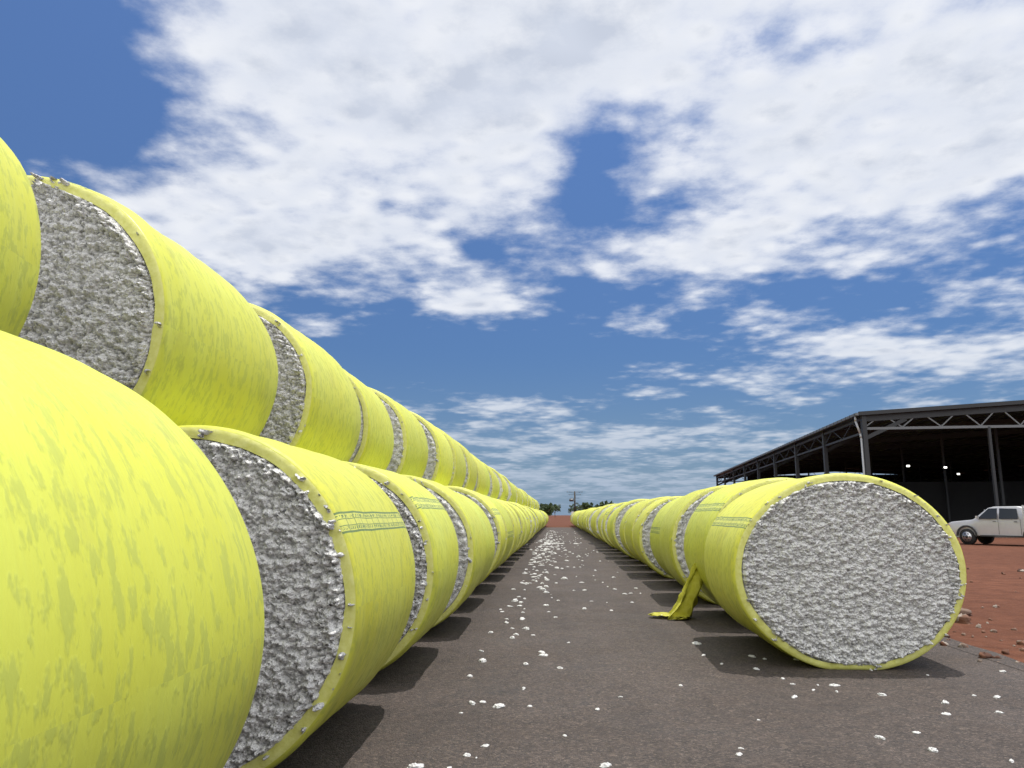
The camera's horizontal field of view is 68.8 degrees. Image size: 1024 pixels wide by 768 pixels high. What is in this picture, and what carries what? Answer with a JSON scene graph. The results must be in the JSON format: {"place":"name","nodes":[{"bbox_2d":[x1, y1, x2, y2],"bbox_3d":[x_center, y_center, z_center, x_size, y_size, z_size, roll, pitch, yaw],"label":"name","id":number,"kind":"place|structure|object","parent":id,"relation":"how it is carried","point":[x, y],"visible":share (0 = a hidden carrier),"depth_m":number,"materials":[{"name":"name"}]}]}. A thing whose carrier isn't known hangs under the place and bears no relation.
{"place":"outdoors","nodes":[
{"label":"outdoors","id":0,"kind":"place"},
{"bbox_2d":[0,0,1023,514],"label":"sky","id":1,"kind":"structure","parent":0,"point":[616,251],"materials":[{"name":"blue"}]},
{"bbox_2d":[544,515,1023,662],"bbox_3d":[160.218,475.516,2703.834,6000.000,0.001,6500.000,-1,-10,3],"label":"dirt ground","id":2,"kind":"structure","parent":0,"point":[987,588],"depth_m":15.98,"materials":[{"name":"red soil"}]},
{"bbox_2d":[567,491,577,511],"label":"power pole","id":3,"kind":"object","parent":2,"relation":"on","point":[574,499],"visible":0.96,"depth_m":265.64,"materials":[{"name":"grey"}]},
{"bbox_2d":[568,504,579,512],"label":"tree","id":4,"kind":"object","parent":2,"relation":"on","point":[571,509],"visible":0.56,"depth_m":589.76,"materials":[{"name":"green plant"}]},
{"bbox_2d":[539,500,613,515],"bbox_3d":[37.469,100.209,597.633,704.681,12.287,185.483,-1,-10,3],"label":"tree line","id":5,"kind":"object","parent":2,"relation":"on","point":[548,510],"visible":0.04,"depth_m":540.84,"materials":[{"name":"green plant"}]},
{"bbox_2d":[274,527,1023,767],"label":"asphalt pad","id":6,"kind":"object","parent":2,"relation":"on","point":[407,706],"depth_m":6.93,"materials":[{"name":"grey asphalt"}]},
{"bbox_2d":[0,330,264,767],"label":"cotton module","id":7,"kind":"object","parent":6,"relation":"on","point":[132,624],"visible":1,"depth_m":2.13,"materials":[{"name":"yellow plastic"}]},
{"bbox_2d":[0,137,40,336],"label":"cotton module","id":8,"kind":"object","parent":7,"relation":"on","point":[20,245],"visible":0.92,"depth_m":3.76,"materials":[{"name":"yellow plastic"}]},
{"bbox_2d":[179,425,414,767],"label":"cotton module","id":9,"kind":"object","parent":6,"relation":"on","point":[331,543],"visible":0.3,"depth_m":4.68,"materials":[{"name":"yellow plastic"}]},
{"bbox_2d":[18,172,277,435],"bbox_3d":[-3.451,-0.227,6.193,2.386,2.235,2.481,-1,-10,3],"label":"cotton module","id":10,"kind":"object","parent":9,"relation":"on","point":[177,334],"visible":0.59,"depth_m":5.18,"materials":[{"name":"yellow plastic"}]},
{"bbox_2d":[343,461,458,671],"bbox_3d":[-1.879,2.056,8.637,2.400,2.231,2.488,-1,-10,3],"label":"cotton module","id":11,"kind":"object","parent":6,"relation":"on","point":[427,521],"visible":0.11,"depth_m":7.62,"materials":[{"name":"yellow plastic"}]},
{"bbox_2d":[249,303,360,461],"bbox_3d":[-3.270,0.311,9.295,2.387,2.246,2.506,-1,-10,3],"label":"cotton module","id":12,"kind":"object","parent":11,"relation":"on","point":[316,407],"visible":0.16,"depth_m":8.28,"materials":[{"name":"yellow plastic"}]},
{"bbox_2d":[401,474,485,627],"bbox_3d":[-1.657,2.554,11.509,2.418,2.242,2.424,0,-10,3],"label":"cotton module","id":13,"kind":"object","parent":6,"relation":"on","point":[465,520],"visible":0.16,"depth_m":10.46,"materials":[{"name":"yellow plastic"}]},
{"bbox_2d":[456,492,494,585],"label":"cotton module","id":14,"kind":"object","parent":6,"relation":"on","point":[488,533],"visible":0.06,"depth_m":14.25,"materials":[{"name":"yellow plastic"}]},
{"bbox_2d":[446,486,505,586],"bbox_3d":[-1.382,3.544,17.286,2.454,2.285,2.553,0,-10,2],"label":"cotton module","id":15,"kind":"object","parent":6,"relation":"on","point":[488,508],"visible":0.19,"depth_m":16.23,"materials":[{"name":"yellow plastic"}]},
{"bbox_2d":[410,411,452,485],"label":"cotton module","id":16,"kind":"object","parent":15,"relation":"on","point":[439,467],"visible":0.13,"depth_m":16.75,"materials":[{"name":"yellow plastic"}]},
{"bbox_2d":[482,494,513,571],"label":"cotton module","id":17,"kind":"object","parent":6,"relation":"on","point":[505,516],"visible":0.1,"depth_m":19.65,"materials":[{"name":"yellow plastic"}]},
{"bbox_2d":[436,427,465,486],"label":"cotton module","id":18,"kind":"object","parent":17,"relation":"on","point":[459,472],"visible":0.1,"depth_m":19.97,"materials":[{"name":"yellow plastic"}]},
{"bbox_2d":[493,498,517,563],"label":"cotton module","id":19,"kind":"object","parent":6,"relation":"on","point":[514,524],"visible":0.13,"depth_m":22.09,"materials":[{"name":"yellow plastic"}]},
{"bbox_2d":[455,440,476,490],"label":"cotton module","id":20,"kind":"object","parent":19,"relation":"on","point":[469,483],"visible":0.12,"depth_m":22.68,"materials":[{"name":"yellow plastic"}]},
{"bbox_2d":[494,498,520,554],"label":"cotton module","id":21,"kind":"object","parent":6,"relation":"on","point":[516,518],"visible":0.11,"depth_m":25.06,"materials":[{"name":"yellow plastic"}]},
{"bbox_2d":[470,453,485,493],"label":"cotton module","id":22,"kind":"object","parent":21,"relation":"on","point":[480,486],"visible":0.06,"depth_m":25.72,"materials":[{"name":"yellow plastic"}]},
{"bbox_2d":[498,499,524,552],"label":"cotton module","id":23,"kind":"object","parent":6,"relation":"on","point":[521,519],"visible":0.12,"depth_m":27.87,"materials":[{"name":"yellow plastic"}]},
{"bbox_2d":[477,458,489,495],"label":"cotton module","id":24,"kind":"object","parent":23,"relation":"on","point":[487,488],"visible":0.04,"depth_m":29.10,"materials":[{"name":"yellow plastic"}]},
{"bbox_2d":[506,501,530,543],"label":"cotton module","id":25,"kind":"object","parent":6,"relation":"on","point":[525,514],"visible":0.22,"depth_m":33.51,"materials":[{"name":"yellow plastic"}]},
{"bbox_2d":[494,473,499,498],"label":"cotton module","id":26,"kind":"object","parent":25,"relation":"on","point":[498,491],"visible":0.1,"depth_m":35.12,"materials":[{"name":"yellow plastic"}]},
{"bbox_2d":[512,504,528,552],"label":"cotton module","id":27,"kind":"object","parent":6,"relation":"on","point":[526,527],"visible":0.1,"depth_m":30.60,"materials":[{"name":"yellow plastic"}]},
{"bbox_2d":[482,462,497,497],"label":"cotton module","id":28,"kind":"object","parent":27,"relation":"on","point":[493,490],"visible":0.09,"depth_m":31.27,"materials":[{"name":"yellow plastic"}]},
{"bbox_2d":[513,502,533,545],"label":"cotton module","id":29,"kind":"object","parent":6,"relation":"on","point":[531,521],"visible":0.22,"depth_m":36.42,"materials":[{"name":"yellow plastic"}]},
{"bbox_2d":[490,467,505,499],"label":"cotton module","id":30,"kind":"object","parent":29,"relation":"on","point":[502,493],"visible":0.2,"depth_m":36.93,"materials":[{"name":"yellow plastic"}]},
{"bbox_2d":[525,507,537,539],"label":"cotton module","id":31,"kind":"object","parent":6,"relation":"on","point":[535,520],"visible":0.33,"depth_m":45.06,"materials":[{"name":"yellow plastic"}]},
{"bbox_2d":[510,482,515,501],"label":"cotton module","id":32,"kind":"object","parent":31,"relation":"on","point":[514,498],"visible":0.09,"depth_m":46.53,"materials":[{"name":"yellow plastic"}]},
{"bbox_2d":[524,506,538,533],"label":"cotton module","id":33,"kind":"object","parent":6,"relation":"on","point":[535,513],"visible":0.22,"depth_m":50.91,"materials":[{"name":"yellow plastic"}]},
{"bbox_2d":[513,484,519,503],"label":"cotton module","id":34,"kind":"object","parent":33,"relation":"on","point":[518,496],"visible":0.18,"depth_m":51.64,"materials":[{"name":"yellow plastic"}]},
{"bbox_2d":[532,508,541,531],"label":"cotton module","id":35,"kind":"object","parent":6,"relation":"on","point":[540,520],"visible":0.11,"depth_m":57.29,"materials":[{"name":"yellow plastic"}]},
{"bbox_2d":[578,509,586,529],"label":"cotton module","id":36,"kind":"object","parent":6,"relation":"on","point":[579,519],"visible":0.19,"depth_m":75.28,"materials":[{"name":"yellow plastic"}]},
{"bbox_2d":[580,508,591,532],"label":"cotton module","id":37,"kind":"object","parent":6,"relation":"on","point":[581,518],"visible":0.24,"depth_m":66.18,"materials":[{"name":"yellow plastic"}]},
{"bbox_2d":[582,508,593,531],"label":"cotton module","id":38,"kind":"object","parent":6,"relation":"on","point":[583,519],"visible":0.2,"depth_m":63.50,"materials":[{"name":"yellow plastic"}]},
{"bbox_2d":[584,509,593,534],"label":"cotton module","id":39,"kind":"object","parent":6,"relation":"on","point":[585,520],"visible":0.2,"depth_m":57.47,"materials":[{"name":"yellow plastic"}]},
{"bbox_2d":[587,507,600,538],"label":"cotton module","id":40,"kind":"object","parent":6,"relation":"on","point":[592,512],"visible":0.2,"depth_m":51.59,"materials":[{"name":"yellow plastic"}]},
{"bbox_2d":[592,504,615,542],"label":"cotton module","id":41,"kind":"object","parent":6,"relation":"on","point":[596,516],"visible":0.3,"depth_m":43.09,"materials":[{"name":"yellow plastic"}]},
{"bbox_2d":[598,505,613,534],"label":"cotton module","id":42,"kind":"object","parent":6,"relation":"on","point":[601,515],"visible":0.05,"depth_m":41.41,"materials":[{"name":"yellow plastic"}]},
{"bbox_2d":[599,506,613,547],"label":"cotton module","id":43,"kind":"object","parent":6,"relation":"on","point":[600,526],"visible":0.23,"depth_m":37.28,"materials":[{"name":"yellow plastic"}]},
{"bbox_2d":[607,507,618,548],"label":"cotton module","id":44,"kind":"object","parent":6,"relation":"on","point":[608,528],"visible":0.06,"depth_m":32.56,"materials":[{"name":"yellow plastic"}]},
{"bbox_2d":[602,502,625,550],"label":"cotton module","id":45,"kind":"object","parent":6,"relation":"on","point":[607,516],"visible":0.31,"depth_m":34.36,"materials":[{"name":"yellow plastic"}]},
{"bbox_2d":[610,499,648,558],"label":"cotton module","id":46,"kind":"object","parent":6,"relation":"on","point":[619,514],"visible":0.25,"depth_m":28.50,"materials":[{"name":"yellow plastic"}]},
{"bbox_2d":[619,500,645,558],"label":"cotton module","id":47,"kind":"object","parent":6,"relation":"on","point":[622,529],"visible":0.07,"depth_m":26.04,"materials":[{"name":"yellow plastic"}]},
{"bbox_2d":[625,496,670,565],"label":"cotton module","id":48,"kind":"object","parent":6,"relation":"on","point":[634,514],"visible":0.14,"depth_m":23.14,"materials":[{"name":"yellow plastic"}]},
{"bbox_2d":[633,496,681,578],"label":"cotton module","id":49,"kind":"object","parent":6,"relation":"on","point":[642,529],"visible":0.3,"depth_m":19.94,"materials":[{"name":"yellow plastic"}]},
{"bbox_2d":[650,496,682,577],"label":"cotton module","id":50,"kind":"object","parent":6,"relation":"on","point":[655,529],"visible":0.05,"depth_m":18.14,"materials":[{"name":"yellow plastic"}]},
{"bbox_2d":[648,563,702,619],"bbox_3d":[2.710,3.204,12.257,0.832,1.192,0.711,7,-12,-34],"label":"loose plastic wrap","id":51,"kind":"object","parent":6,"relation":"on","point":[685,605],"visible":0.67,"depth_m":12.01,"materials":[{"name":"yellow plastic"}]},
{"bbox_2d":[659,485,728,604],"bbox_3d":[4.264,3.205,15.163,2.386,2.222,2.391,-1,-10,4],"label":"cotton module","id":52,"kind":"object","parent":6,"relation":"on","point":[676,519],"visible":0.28,"depth_m":14.27,"materials":[{"name":"yellow plastic"}]},
{"bbox_2d":[407,531,1013,767],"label":"cotton scraps","id":53,"kind":"object","parent":6,"relation":"on","point":[608,764],"visible":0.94,"depth_m":8.87,"materials":[{"name":"white fabric"}]},
{"bbox_2d":[684,477,794,605],"bbox_3d":[4.144,2.682,12.206,2.388,2.230,2.401,0,-10,2],"label":"cotton module","id":54,"kind":"object","parent":6,"relation":"on","point":[709,509],"visible":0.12,"depth_m":11.96,"materials":[{"name":"yellow plastic"}]},
{"bbox_2d":[704,473,966,670],"bbox_3d":[3.818,2.238,9.358,2.554,2.121,2.495,-1,-10,4],"label":"cotton module","id":55,"kind":"object","parent":6,"relation":"on","point":[846,571],"visible":1,"depth_m":8.25,"materials":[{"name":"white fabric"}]},
{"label":"cotton module","id":56,"kind":"object","parent":6,"relation":"on","visible":0},
{"bbox_2d":[343,369,393,469],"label":"cotton module","id":57,"kind":"object","parent":56,"relation":"on","point":[374,447],"visible":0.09,"depth_m":11.29,"materials":[{"name":"yellow plastic"}]},
{"bbox_2d":[368,387,427,477],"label":"cotton module","id":58,"kind":"object","parent":56,"relation":"on","point":[410,454],"visible":0.2,"depth_m":13.94,"materials":[{"name":"yellow plastic"}]},
{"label":"cotton module","id":59,"kind":"object","parent":6,"relation":"on","visible":0},
{"bbox_2d":[503,478,508,500],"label":"cotton module","id":60,"kind":"object","parent":59,"relation":"on","point":[506,496],"visible":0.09,"depth_m":40.42,"materials":[{"name":"yellow plastic"}]},
{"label":"cotton module","id":61,"kind":"object","parent":6,"relation":"on","visible":0},
{"bbox_2d":[499,473,513,501],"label":"cotton module","id":62,"kind":"object","parent":61,"relation":"on","point":[511,493],"visible":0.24,"depth_m":42.83,"materials":[{"name":"yellow plastic"}]},
{"bbox_2d":[713,400,1023,536],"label":"shed","id":63,"kind":"structure","parent":2,"relation":"on","point":[953,463],"depth_m":81.32,"materials":[{"name":"grey metal"}]},
{"bbox_2d":[938,637,1023,670],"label":"road edge","id":64,"kind":"object","parent":2,"relation":"on","point":[1004,660],"visible":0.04,"depth_m":9.01,"materials":[{"name":"concrete"}]},
{"bbox_2d":[939,568,1023,662],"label":"rubble","id":65,"kind":"object","parent":2,"relation":"on","point":[963,617],"visible":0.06,"depth_m":10.65,"materials":[{"name":"stone"}]},
{"bbox_2d":[948,505,1023,544],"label":"pickup truck","id":66,"kind":"object","parent":2,"relation":"on","point":[988,525],"visible":0.91,"depth_m":41.52,"materials":[{"name":"silver paint"}]}
]}

